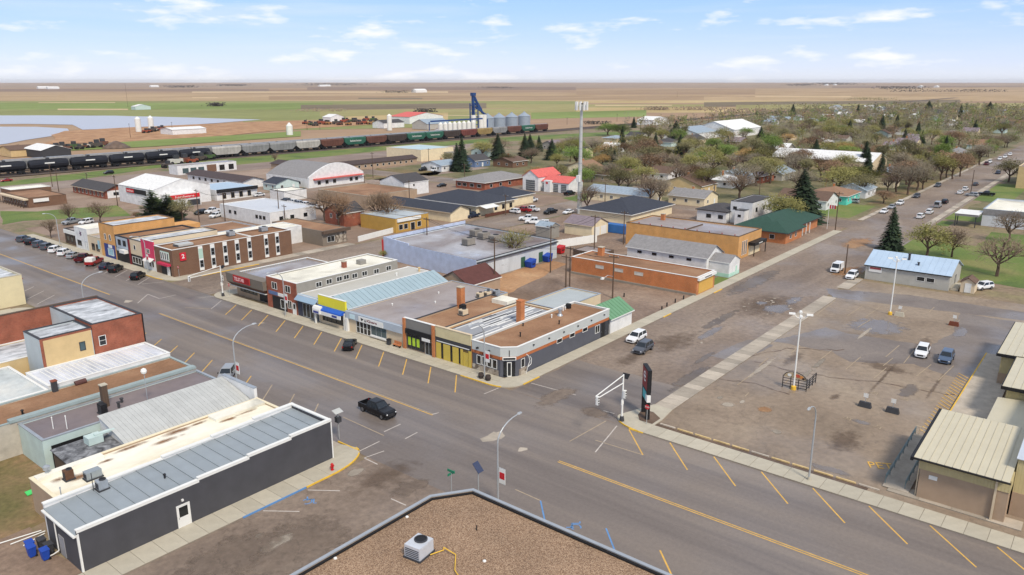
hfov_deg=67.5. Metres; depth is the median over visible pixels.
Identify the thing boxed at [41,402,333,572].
charcoal building
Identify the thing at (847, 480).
parking stop
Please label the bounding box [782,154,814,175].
tree
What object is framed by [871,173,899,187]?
house
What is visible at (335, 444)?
pavement
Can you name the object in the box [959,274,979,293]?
garden shed
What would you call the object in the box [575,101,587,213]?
cell tower
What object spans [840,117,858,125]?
tree
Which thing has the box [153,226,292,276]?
brown office
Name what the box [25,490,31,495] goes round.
tarpaulin
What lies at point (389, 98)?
field
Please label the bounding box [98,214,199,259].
orange brick shop
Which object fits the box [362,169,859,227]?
back avenue
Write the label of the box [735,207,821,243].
green roof clinic
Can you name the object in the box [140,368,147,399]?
antenna globe
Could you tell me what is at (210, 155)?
farm machine
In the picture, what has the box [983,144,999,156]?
tree
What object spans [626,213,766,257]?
buff hall
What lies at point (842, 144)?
tree
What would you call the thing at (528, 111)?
field
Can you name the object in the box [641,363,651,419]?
pylon sign
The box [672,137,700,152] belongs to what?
tree
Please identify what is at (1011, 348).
tan metal wing
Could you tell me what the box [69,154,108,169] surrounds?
tank wagon
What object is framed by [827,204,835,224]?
flag pole
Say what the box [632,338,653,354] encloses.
car
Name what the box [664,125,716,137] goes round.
town shop
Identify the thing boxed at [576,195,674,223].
navy hall
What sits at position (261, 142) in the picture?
hopper wagon
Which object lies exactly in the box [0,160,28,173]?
tank wagon
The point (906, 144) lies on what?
tree
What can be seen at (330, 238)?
window
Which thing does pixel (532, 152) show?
tree
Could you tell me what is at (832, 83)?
tree belt
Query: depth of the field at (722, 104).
1599.56 m
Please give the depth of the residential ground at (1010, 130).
787.62 m
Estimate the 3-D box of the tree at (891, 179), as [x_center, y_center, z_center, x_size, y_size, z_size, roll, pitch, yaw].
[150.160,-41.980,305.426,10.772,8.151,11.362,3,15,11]
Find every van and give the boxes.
[830,260,843,272]
[934,201,941,207]
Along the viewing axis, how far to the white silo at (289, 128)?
631.35 m
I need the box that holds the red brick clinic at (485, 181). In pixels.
[453,171,522,190]
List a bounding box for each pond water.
[0,115,259,129]
[0,127,68,143]
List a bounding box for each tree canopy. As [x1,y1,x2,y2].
[554,107,1018,168]
[590,106,1023,182]
[593,106,1020,178]
[622,100,1023,137]
[636,100,1023,134]
[637,100,1023,126]
[646,101,1021,127]
[659,108,1023,186]
[663,107,1022,173]
[668,102,1014,128]
[670,108,1023,166]
[683,101,1021,130]
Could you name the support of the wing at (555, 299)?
on the dirt yard at (642, 302)
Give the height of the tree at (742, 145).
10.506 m
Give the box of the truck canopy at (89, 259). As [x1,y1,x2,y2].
[84,257,95,261]
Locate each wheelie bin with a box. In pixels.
[23,538,36,550]
[25,542,37,557]
[35,535,46,547]
[38,545,50,560]
[42,540,54,553]
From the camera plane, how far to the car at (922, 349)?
123.46 m
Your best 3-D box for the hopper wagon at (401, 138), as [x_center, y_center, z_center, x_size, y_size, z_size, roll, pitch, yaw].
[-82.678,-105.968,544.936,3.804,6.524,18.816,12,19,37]
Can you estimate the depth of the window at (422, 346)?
124.64 m
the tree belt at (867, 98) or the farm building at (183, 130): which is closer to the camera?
the farm building at (183, 130)
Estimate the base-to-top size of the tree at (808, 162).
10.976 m
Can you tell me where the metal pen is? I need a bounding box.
[782,371,816,390]
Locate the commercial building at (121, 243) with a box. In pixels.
[114,225,195,262]
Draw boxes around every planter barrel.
[478,372,483,378]
[485,374,490,380]
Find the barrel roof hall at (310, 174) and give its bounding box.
[266,160,363,187]
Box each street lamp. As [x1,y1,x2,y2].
[43,213,60,245]
[81,271,102,297]
[130,236,148,273]
[232,323,256,377]
[266,272,287,316]
[468,324,489,379]
[497,411,521,498]
[807,406,816,479]
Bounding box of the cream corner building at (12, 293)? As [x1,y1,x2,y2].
[0,266,25,308]
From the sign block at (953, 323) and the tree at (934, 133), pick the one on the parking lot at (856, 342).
the sign block at (953, 323)
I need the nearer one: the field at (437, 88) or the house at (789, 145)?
the house at (789, 145)
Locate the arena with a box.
[770,147,886,170]
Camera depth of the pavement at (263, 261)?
191.65 m
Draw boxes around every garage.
[269,187,306,199]
[563,214,609,235]
[595,296,634,333]
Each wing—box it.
[1,184,50,192]
[386,196,471,221]
[525,287,600,308]
[996,322,1023,383]
[1001,356,1023,400]
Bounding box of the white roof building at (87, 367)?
[25,342,169,389]
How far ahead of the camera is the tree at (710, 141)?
490.85 m
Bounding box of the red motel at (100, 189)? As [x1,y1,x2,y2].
[70,178,119,198]
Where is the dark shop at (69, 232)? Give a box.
[63,227,76,245]
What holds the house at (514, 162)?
on the residential ground at (726, 195)
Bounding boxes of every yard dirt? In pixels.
[0,527,81,574]
[42,119,371,143]
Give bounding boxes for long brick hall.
[571,246,716,295]
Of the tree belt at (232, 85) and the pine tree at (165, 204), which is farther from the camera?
the tree belt at (232, 85)
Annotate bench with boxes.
[393,340,401,347]
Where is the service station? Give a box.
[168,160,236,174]
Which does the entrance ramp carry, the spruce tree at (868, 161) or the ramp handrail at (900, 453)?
the ramp handrail at (900, 453)
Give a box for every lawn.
[0,205,130,224]
[0,454,44,538]
[364,168,438,179]
[564,193,586,201]
[714,277,728,284]
[773,204,874,217]
[865,164,973,206]
[895,239,970,258]
[910,240,1023,280]
[937,221,953,225]
[945,210,981,221]
[960,232,1023,287]
[974,184,1023,201]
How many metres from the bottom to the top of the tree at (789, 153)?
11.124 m
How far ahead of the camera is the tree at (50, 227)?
216.34 m
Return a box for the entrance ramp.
[882,433,922,492]
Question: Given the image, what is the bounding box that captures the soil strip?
[655,424,867,489]
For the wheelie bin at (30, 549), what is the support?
on the back yard dirt at (15, 559)
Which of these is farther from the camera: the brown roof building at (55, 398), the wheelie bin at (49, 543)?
the brown roof building at (55, 398)
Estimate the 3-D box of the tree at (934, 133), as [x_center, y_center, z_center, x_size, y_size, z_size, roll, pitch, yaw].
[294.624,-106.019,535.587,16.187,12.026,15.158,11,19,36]
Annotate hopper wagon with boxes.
[1,157,44,172]
[45,154,84,169]
[85,152,122,166]
[123,149,157,163]
[157,147,190,160]
[190,145,220,148]
[209,145,241,157]
[221,143,248,152]
[240,143,269,155]
[249,141,275,153]
[268,141,295,152]
[295,139,320,150]
[319,138,343,148]
[343,136,365,146]
[365,135,386,145]
[386,133,406,143]
[405,132,425,141]
[425,131,443,140]
[443,130,460,138]
[459,128,476,137]
[476,127,492,136]
[491,126,506,134]
[506,125,521,133]
[520,124,534,132]
[534,123,547,131]
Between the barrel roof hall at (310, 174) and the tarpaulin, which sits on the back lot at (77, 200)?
the barrel roof hall at (310, 174)
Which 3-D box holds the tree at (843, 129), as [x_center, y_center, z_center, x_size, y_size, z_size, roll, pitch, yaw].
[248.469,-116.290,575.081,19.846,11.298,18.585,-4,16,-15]
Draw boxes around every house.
[323,201,364,226]
[421,158,453,171]
[466,153,490,166]
[470,145,493,156]
[492,156,527,167]
[542,140,559,149]
[561,147,592,157]
[566,158,602,172]
[585,166,644,183]
[587,184,661,200]
[602,135,618,142]
[602,141,623,151]
[625,131,650,138]
[647,165,681,179]
[658,138,676,146]
[664,172,717,191]
[668,186,718,206]
[682,133,705,142]
[696,194,773,224]
[710,166,754,184]
[711,170,736,188]
[726,137,749,145]
[747,167,773,182]
[763,118,778,124]
[771,142,795,148]
[772,164,795,180]
[778,133,796,140]
[778,188,839,209]
[779,116,793,122]
[816,183,861,204]
[833,135,852,142]
[841,182,877,198]
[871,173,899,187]
[874,129,891,137]
[882,139,901,149]
[895,136,921,143]
[907,134,920,137]
[925,151,956,160]
[952,145,966,154]
[962,127,980,134]
[966,139,987,148]
[992,128,1007,132]
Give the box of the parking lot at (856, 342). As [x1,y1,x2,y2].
[657,281,1023,538]
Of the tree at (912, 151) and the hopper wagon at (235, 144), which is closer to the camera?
the tree at (912, 151)
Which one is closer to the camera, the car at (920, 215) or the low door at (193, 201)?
the car at (920, 215)
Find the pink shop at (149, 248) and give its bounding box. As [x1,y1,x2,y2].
[140,235,213,271]
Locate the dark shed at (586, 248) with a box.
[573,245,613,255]
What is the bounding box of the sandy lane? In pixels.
[500,261,565,292]
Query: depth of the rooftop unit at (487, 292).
144.66 m
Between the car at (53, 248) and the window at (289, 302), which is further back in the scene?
the car at (53, 248)
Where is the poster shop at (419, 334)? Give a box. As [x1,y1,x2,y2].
[402,285,517,357]
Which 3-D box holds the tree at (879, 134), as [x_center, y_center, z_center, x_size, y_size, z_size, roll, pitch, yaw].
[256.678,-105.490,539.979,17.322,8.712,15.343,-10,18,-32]
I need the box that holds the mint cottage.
[261,176,299,189]
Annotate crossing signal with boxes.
[332,408,343,438]
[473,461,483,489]
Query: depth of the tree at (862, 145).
447.02 m
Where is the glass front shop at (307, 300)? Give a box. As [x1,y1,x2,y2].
[294,266,428,321]
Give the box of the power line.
[277,190,418,217]
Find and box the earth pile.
[102,141,129,148]
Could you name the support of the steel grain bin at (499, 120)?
on the prairie
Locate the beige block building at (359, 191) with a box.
[318,183,416,206]
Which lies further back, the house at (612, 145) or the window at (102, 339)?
the house at (612, 145)
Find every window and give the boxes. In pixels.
[79,341,85,350]
[98,335,106,345]
[108,248,113,255]
[132,256,141,264]
[182,168,188,173]
[219,164,224,169]
[228,163,233,168]
[271,281,276,289]
[280,299,285,308]
[285,285,290,293]
[288,300,291,308]
[302,303,306,316]
[306,304,310,317]
[310,305,313,318]
[316,281,321,287]
[326,278,331,284]
[327,235,334,241]
[356,321,359,332]
[360,322,363,333]
[363,323,366,334]
[367,324,370,335]
[371,325,386,338]
[407,333,411,348]
[411,335,415,349]
[415,336,419,350]
[420,337,424,352]
[441,343,443,358]
[450,346,452,360]
[477,355,480,364]
[487,358,491,367]
[492,359,496,368]
[503,362,506,376]
[512,362,514,375]
[521,358,524,367]
[595,265,603,268]
[595,324,599,333]
[614,268,622,272]
[634,271,642,275]
[916,276,924,281]
[926,278,934,282]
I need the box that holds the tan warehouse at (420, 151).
[386,144,455,161]
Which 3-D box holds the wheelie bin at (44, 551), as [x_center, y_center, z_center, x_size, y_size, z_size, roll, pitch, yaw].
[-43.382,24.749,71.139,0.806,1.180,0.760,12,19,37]
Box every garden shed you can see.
[535,220,559,238]
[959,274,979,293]
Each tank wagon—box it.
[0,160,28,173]
[27,157,69,172]
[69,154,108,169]
[108,152,145,165]
[144,149,178,162]
[178,147,209,158]
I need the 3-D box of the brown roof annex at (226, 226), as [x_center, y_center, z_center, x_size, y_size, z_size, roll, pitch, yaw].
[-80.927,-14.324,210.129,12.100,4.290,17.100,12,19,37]
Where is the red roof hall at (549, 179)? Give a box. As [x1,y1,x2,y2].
[522,167,582,192]
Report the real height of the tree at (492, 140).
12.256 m
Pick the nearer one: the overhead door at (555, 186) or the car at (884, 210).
the car at (884, 210)
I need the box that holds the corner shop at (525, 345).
[471,301,609,376]
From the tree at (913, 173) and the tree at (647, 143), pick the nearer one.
the tree at (913, 173)
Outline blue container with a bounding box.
[608,222,625,233]
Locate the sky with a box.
[0,0,1023,82]
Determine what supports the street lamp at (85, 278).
on the street at (666, 505)
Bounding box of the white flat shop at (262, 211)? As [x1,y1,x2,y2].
[219,198,315,224]
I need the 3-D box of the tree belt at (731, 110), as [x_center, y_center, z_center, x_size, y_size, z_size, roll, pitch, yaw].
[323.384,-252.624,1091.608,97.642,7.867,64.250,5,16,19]
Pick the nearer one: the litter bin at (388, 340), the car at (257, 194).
the litter bin at (388, 340)
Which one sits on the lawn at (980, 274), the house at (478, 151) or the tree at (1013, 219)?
the tree at (1013, 219)
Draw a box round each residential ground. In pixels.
[384,126,1023,219]
[689,107,1023,134]
[968,176,1023,210]
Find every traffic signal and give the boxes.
[187,265,224,295]
[595,372,629,421]
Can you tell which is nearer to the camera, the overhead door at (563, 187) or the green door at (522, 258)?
the green door at (522, 258)
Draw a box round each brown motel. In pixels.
[0,189,66,207]
[269,155,417,169]
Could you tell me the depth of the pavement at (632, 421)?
84.28 m
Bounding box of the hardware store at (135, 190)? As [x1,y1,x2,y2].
[118,173,210,206]
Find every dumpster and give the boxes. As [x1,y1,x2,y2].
[524,258,535,267]
[542,252,552,261]
[557,244,565,253]
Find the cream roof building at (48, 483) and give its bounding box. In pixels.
[29,397,278,518]
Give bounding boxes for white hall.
[625,234,740,277]
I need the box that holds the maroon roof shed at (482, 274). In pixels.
[442,262,501,289]
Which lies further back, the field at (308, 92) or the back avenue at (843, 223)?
the field at (308, 92)
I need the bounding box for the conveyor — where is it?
[429,118,482,130]
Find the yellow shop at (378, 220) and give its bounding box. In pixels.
[360,208,428,232]
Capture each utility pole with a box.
[194,189,199,221]
[490,238,497,273]
[547,225,554,272]
[562,254,570,286]
[566,246,574,286]
[591,215,599,248]
[601,255,618,297]
[621,211,628,243]
[835,192,841,229]
[844,244,848,273]
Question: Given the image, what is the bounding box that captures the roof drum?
[566,303,570,308]
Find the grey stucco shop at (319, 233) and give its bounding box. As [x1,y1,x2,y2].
[272,218,350,245]
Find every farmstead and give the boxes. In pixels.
[46,86,58,88]
[411,89,426,92]
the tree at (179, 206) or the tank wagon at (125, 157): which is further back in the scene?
the tank wagon at (125, 157)
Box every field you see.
[0,85,1023,87]
[0,89,268,90]
[0,92,114,94]
[0,95,1023,100]
[0,101,575,104]
[0,103,332,108]
[0,109,345,118]
[38,102,114,102]
[58,109,127,109]
[115,93,575,94]
[192,91,447,92]
[243,114,482,129]
[269,96,754,99]
[301,103,485,109]
[307,87,575,89]
[320,108,575,115]
[346,113,447,121]
[358,98,421,98]
[486,104,703,107]
[531,110,645,118]
[576,89,754,92]
[576,101,783,102]
[576,107,754,112]
[595,105,671,105]
[704,97,959,100]
[704,100,959,106]
[736,103,1023,109]
[755,87,1023,96]
[755,96,850,96]
[832,86,1023,87]
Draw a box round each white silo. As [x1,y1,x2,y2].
[134,117,141,131]
[147,116,153,127]
[286,123,292,134]
[387,114,391,130]
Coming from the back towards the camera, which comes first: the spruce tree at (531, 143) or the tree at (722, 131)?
the tree at (722, 131)
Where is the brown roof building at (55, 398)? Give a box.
[0,356,195,460]
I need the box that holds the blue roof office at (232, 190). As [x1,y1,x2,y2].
[209,181,257,200]
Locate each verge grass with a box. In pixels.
[0,130,639,185]
[71,131,300,150]
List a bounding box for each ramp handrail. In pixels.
[885,426,916,482]
[904,460,918,488]
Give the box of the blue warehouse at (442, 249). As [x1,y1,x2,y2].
[382,221,557,273]
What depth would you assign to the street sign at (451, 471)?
77.78 m
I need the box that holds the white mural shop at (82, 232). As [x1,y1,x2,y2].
[74,223,98,250]
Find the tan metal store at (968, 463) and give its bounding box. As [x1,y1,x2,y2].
[910,408,1023,521]
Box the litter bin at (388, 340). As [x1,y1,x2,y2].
[386,338,390,344]
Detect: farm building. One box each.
[0,144,30,156]
[24,143,70,156]
[131,104,150,109]
[160,126,205,134]
[323,114,343,121]
[372,119,403,127]
[392,112,443,123]
[411,118,447,129]
[637,116,665,124]
[829,105,842,109]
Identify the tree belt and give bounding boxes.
[163,85,202,87]
[201,102,226,105]
[216,84,245,85]
[291,108,351,111]
[294,83,367,84]
[376,90,413,92]
[413,108,437,111]
[583,121,609,123]
[636,106,674,109]
[672,106,721,109]
[703,107,774,112]
[756,102,1023,106]
[802,82,865,84]
[836,97,896,99]
[871,86,928,88]
[887,89,1004,91]
[981,110,1023,115]
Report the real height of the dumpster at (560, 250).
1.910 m
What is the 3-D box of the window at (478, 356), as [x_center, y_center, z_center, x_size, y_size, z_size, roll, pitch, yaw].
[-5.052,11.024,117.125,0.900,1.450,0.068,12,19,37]
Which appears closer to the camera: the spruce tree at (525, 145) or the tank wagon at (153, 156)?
the tank wagon at (153, 156)
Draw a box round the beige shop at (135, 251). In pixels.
[127,226,217,267]
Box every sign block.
[858,393,871,408]
[885,399,899,414]
[894,306,903,316]
[948,315,958,326]
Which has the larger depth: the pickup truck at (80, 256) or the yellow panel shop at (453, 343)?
the pickup truck at (80, 256)
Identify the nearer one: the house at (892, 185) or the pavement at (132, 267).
the pavement at (132, 267)
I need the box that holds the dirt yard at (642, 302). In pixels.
[508,268,690,323]
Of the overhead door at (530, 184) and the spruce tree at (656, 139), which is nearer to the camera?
the overhead door at (530, 184)
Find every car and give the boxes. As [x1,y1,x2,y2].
[0,178,12,181]
[15,235,30,241]
[24,238,39,244]
[31,240,46,246]
[39,242,54,249]
[47,245,62,252]
[56,248,71,255]
[65,252,78,258]
[78,218,93,223]
[97,262,113,268]
[103,170,113,173]
[107,264,123,272]
[129,271,145,279]
[193,208,205,214]
[209,211,220,217]
[217,363,234,377]
[253,192,264,196]
[342,339,356,349]
[436,183,446,186]
[509,208,520,213]
[562,209,574,213]
[626,328,647,343]
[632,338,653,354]
[845,269,858,279]
[852,198,859,202]
[880,208,887,213]
[888,204,895,208]
[896,199,903,204]
[913,193,920,197]
[914,341,930,357]
[916,213,924,218]
[925,208,933,213]
[937,347,954,363]
[965,192,978,196]
[977,280,994,290]
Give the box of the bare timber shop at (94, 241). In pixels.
[87,233,102,254]
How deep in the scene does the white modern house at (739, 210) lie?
240.85 m
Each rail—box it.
[0,110,796,175]
[4,108,821,175]
[4,118,689,173]
[8,107,828,173]
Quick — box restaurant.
[414,186,534,216]
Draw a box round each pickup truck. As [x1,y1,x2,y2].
[61,217,80,224]
[73,253,92,262]
[84,256,103,265]
[204,207,219,213]
[358,397,396,419]
[468,211,479,218]
[518,206,531,212]
[519,214,532,220]
[525,217,539,223]
[528,205,539,211]
[543,207,557,214]
[563,190,575,195]
[978,190,995,195]
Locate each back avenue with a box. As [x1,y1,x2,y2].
[129,167,485,212]
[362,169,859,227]
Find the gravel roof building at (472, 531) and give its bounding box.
[290,488,671,574]
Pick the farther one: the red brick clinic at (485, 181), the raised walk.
the red brick clinic at (485, 181)
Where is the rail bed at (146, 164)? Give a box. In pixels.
[0,98,949,177]
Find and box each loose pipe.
[0,530,40,543]
[10,531,44,544]
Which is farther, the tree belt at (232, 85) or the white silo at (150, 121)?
the tree belt at (232, 85)
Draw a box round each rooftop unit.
[62,467,75,482]
[82,466,103,482]
[94,477,109,492]
[97,401,107,414]
[173,241,193,247]
[226,230,235,236]
[258,226,268,231]
[403,533,434,563]
[458,308,468,315]
[459,303,465,308]
[462,237,475,245]
[469,228,481,236]
[475,291,483,297]
[477,231,489,239]
[484,290,490,295]
[488,234,500,242]
[492,289,499,294]
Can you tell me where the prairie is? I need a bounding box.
[0,82,1023,177]
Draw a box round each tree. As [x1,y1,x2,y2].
[39,219,58,237]
[57,202,80,217]
[80,201,113,221]
[135,190,165,216]
[151,194,187,220]
[167,195,195,220]
[305,188,343,220]
[318,191,356,225]
[360,190,394,211]
[370,193,406,214]
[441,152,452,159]
[450,143,460,171]
[453,137,471,171]
[468,140,492,152]
[485,137,512,149]
[489,133,505,159]
[496,228,534,248]
[498,153,515,160]
[517,133,532,158]
[518,138,542,147]
[520,147,545,162]
[527,134,537,155]
[535,136,542,151]
[542,139,558,160]
[546,141,567,153]
[548,153,566,165]
[554,164,568,175]
[557,146,594,161]
[562,138,584,148]
[563,134,583,142]
[563,143,575,161]
[566,166,597,179]
[574,184,603,205]
[575,161,605,181]
[582,139,605,155]
[590,153,611,163]
[594,143,614,154]
[595,145,629,160]
[597,123,618,134]
[598,161,622,171]
[600,166,640,185]
[609,123,632,133]
[609,151,617,166]
[610,152,644,160]
[613,154,641,167]
[617,142,632,156]
[618,127,625,142]
[620,172,642,186]
[622,135,635,140]
[627,136,664,156]
[629,164,659,186]
[630,134,654,140]
[630,168,643,183]
[631,118,636,127]
[632,136,648,145]
[632,145,665,156]
[632,172,669,198]
[637,152,668,167]
[639,126,657,135]
[646,176,675,200]
[648,151,676,165]
[652,129,669,138]
[653,132,659,146]
[663,148,672,154]
[663,160,695,176]
[665,155,688,165]
[667,121,681,139]
[668,128,688,139]
[671,138,682,159]
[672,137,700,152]
[673,163,704,176]
[677,140,694,154]
[680,153,701,165]
[686,161,711,169]
[687,144,724,165]
[689,136,705,150]
[690,149,715,166]
[690,166,724,181]
[696,151,733,167]
[705,137,722,146]
[711,127,735,141]
[712,142,740,155]
[717,155,747,169]
[718,173,764,197]
[722,161,764,181]
[732,147,754,160]
[735,153,747,166]
[736,143,749,150]
[737,137,769,148]
[738,127,757,136]
[739,131,748,136]
[741,158,779,185]
[742,146,785,158]
[745,152,763,163]
[748,155,778,162]
[753,126,767,148]
[758,143,777,151]
[758,192,809,212]
[760,134,786,147]
[761,157,790,182]
[762,124,781,132]
[771,124,793,133]
[772,127,792,141]
[774,150,801,166]
[782,133,796,142]
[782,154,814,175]
[782,168,824,184]
[784,123,795,129]
[785,169,828,224]
[788,147,817,167]
[793,121,809,129]
[796,136,823,148]
[797,158,817,170]
[798,119,819,131]
[800,119,815,132]
[808,155,831,178]
[810,141,842,150]
[811,139,819,149]
[812,130,835,140]
[817,165,865,186]
[820,124,843,138]
[820,158,844,181]
[831,152,859,165]
[832,125,849,134]
[834,139,856,145]
[835,142,857,148]
[836,145,861,151]
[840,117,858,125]
[841,171,882,188]
[844,127,863,136]
[850,166,890,179]
[852,142,868,150]
[859,141,872,157]
[863,150,872,170]
[865,124,881,132]
[869,132,886,143]
[869,144,892,152]
[869,190,899,202]
[873,207,905,251]
[874,145,890,153]
[876,153,887,174]
[876,161,913,191]
[877,115,885,129]
[878,174,902,191]
[880,125,903,136]
[884,150,910,163]
[888,163,928,194]
[889,150,915,162]
[889,159,921,184]
[890,157,937,170]
[891,119,904,126]
[892,140,924,152]
[899,127,916,133]
[899,138,919,144]
[901,161,936,190]
[902,120,913,127]
[902,154,926,162]
[903,147,928,160]
[903,220,960,255]
[905,146,937,155]
[905,165,938,188]
[915,121,920,134]
[922,128,944,144]
[922,151,931,164]
[925,101,932,111]
[927,153,961,179]
[929,160,939,179]
[931,142,958,157]
[932,134,958,144]
[938,151,972,178]
[939,226,974,256]
[941,155,966,177]
[943,130,969,145]
[949,151,978,175]
[956,129,970,144]
[958,106,962,117]
[965,149,980,167]
[966,142,998,164]
[966,233,1023,276]
[972,148,986,164]
[978,134,992,139]
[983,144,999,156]
[989,139,1004,153]
[989,209,1023,241]
[990,135,1007,150]
[991,123,1013,134]
[992,157,1023,181]
[997,134,1021,147]
[1002,134,1014,146]
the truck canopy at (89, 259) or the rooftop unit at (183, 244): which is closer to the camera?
the rooftop unit at (183, 244)
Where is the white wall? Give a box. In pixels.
[358,228,392,241]
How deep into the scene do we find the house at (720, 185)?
319.88 m
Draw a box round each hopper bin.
[438,122,442,129]
[443,122,447,129]
[448,122,451,129]
[452,121,456,129]
[457,121,461,129]
[462,121,465,128]
[466,121,470,128]
[471,120,475,128]
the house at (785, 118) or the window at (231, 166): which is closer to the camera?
the window at (231, 166)
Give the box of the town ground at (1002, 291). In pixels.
[0,123,1023,558]
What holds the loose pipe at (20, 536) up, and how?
on the back yard dirt at (15, 559)
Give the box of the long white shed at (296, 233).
[217,222,302,243]
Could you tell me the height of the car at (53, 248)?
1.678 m
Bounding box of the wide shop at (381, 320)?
[345,280,507,346]
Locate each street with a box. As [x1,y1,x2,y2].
[0,229,1023,574]
[125,145,1023,574]
[171,186,664,293]
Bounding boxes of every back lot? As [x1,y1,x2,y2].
[0,157,451,223]
[24,182,567,252]
[397,208,842,277]
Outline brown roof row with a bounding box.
[186,169,263,186]
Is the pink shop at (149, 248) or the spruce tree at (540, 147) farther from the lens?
the spruce tree at (540, 147)
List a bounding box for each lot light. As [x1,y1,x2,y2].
[789,310,812,389]
[888,256,906,314]
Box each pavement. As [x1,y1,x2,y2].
[0,307,359,574]
[27,234,165,276]
[146,264,539,387]
[188,243,355,276]
[333,441,340,447]
[524,230,841,377]
[617,404,1023,553]
[655,296,835,409]
[836,278,862,289]
[858,158,992,220]
[886,488,1023,530]
[925,163,1022,224]
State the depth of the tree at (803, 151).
382.02 m
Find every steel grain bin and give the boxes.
[487,113,493,126]
[494,113,505,126]
[505,112,517,125]
[518,111,529,124]
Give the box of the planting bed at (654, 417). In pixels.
[638,411,659,423]
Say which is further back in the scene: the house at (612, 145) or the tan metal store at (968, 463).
the house at (612, 145)
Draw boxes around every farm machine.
[70,141,76,146]
[74,144,83,149]
[90,139,102,147]
[99,138,108,145]
[161,161,172,167]
[168,155,183,163]
[177,153,189,163]
[186,156,198,162]
[195,153,206,160]
[206,151,215,159]
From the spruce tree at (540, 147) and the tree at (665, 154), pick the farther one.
the spruce tree at (540, 147)
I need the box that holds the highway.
[0,143,476,192]
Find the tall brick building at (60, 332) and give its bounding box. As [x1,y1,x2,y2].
[0,295,145,370]
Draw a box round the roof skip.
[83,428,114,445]
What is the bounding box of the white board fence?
[557,234,596,246]
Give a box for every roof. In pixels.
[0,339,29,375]
[0,366,48,403]
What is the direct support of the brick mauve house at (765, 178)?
on the residential ground at (726, 195)
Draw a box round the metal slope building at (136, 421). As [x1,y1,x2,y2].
[50,373,256,467]
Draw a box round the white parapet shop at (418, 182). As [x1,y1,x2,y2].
[379,172,428,193]
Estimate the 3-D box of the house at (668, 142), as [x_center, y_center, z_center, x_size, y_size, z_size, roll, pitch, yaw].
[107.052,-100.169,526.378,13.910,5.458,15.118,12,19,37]
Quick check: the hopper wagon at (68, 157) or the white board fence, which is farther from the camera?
the hopper wagon at (68, 157)
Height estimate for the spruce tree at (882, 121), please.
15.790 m
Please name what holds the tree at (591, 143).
on the residential ground at (726, 195)
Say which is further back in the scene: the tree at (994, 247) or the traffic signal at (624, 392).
the tree at (994, 247)
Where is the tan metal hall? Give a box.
[987,397,1023,518]
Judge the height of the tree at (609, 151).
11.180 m
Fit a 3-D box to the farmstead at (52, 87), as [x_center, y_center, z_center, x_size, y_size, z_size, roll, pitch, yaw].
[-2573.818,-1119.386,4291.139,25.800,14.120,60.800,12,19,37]
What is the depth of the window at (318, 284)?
147.88 m
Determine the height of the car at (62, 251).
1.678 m
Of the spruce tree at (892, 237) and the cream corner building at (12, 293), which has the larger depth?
the spruce tree at (892, 237)
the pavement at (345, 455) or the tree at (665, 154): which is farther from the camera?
the tree at (665, 154)
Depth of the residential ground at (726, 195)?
381.59 m
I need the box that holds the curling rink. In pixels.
[703,119,760,136]
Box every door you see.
[58,534,66,557]
[176,501,191,528]
[188,198,199,205]
[292,303,296,314]
[410,222,414,229]
[425,342,431,355]
[463,352,467,366]
[507,362,511,376]
[521,257,524,267]
[526,180,534,190]
[539,251,542,261]
[553,184,557,191]
[561,185,565,192]
[595,226,599,234]
[600,322,604,337]
[601,225,606,233]
[605,320,608,335]
[964,283,971,292]
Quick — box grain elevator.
[469,93,487,127]
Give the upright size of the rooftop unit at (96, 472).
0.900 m
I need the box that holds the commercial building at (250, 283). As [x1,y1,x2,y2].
[225,257,326,302]
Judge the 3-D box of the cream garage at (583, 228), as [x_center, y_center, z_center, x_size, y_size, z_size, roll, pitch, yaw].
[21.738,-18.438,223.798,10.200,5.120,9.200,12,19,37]
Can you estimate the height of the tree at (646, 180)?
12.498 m
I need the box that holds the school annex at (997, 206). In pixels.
[954,198,1023,229]
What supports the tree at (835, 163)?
on the residential ground at (726, 195)
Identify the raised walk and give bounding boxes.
[950,353,1005,418]
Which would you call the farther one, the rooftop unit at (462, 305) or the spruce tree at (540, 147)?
the spruce tree at (540, 147)
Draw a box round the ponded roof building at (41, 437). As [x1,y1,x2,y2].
[17,369,215,469]
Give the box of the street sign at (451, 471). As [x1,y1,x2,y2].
[447,468,454,491]
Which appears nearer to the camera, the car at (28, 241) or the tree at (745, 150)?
the car at (28, 241)
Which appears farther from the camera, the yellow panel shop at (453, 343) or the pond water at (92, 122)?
the pond water at (92, 122)
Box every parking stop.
[677,428,692,433]
[695,433,710,439]
[713,439,729,444]
[732,445,748,450]
[751,451,768,456]
[771,457,789,463]
[792,463,808,469]
[814,469,832,476]
[836,476,855,483]
[859,483,879,490]
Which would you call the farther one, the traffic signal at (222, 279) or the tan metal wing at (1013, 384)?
the traffic signal at (222, 279)
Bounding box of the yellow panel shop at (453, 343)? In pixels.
[435,299,550,367]
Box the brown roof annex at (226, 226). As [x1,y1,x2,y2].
[200,221,254,231]
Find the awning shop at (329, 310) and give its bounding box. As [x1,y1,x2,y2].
[312,270,447,329]
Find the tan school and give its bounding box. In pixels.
[1015,163,1023,188]

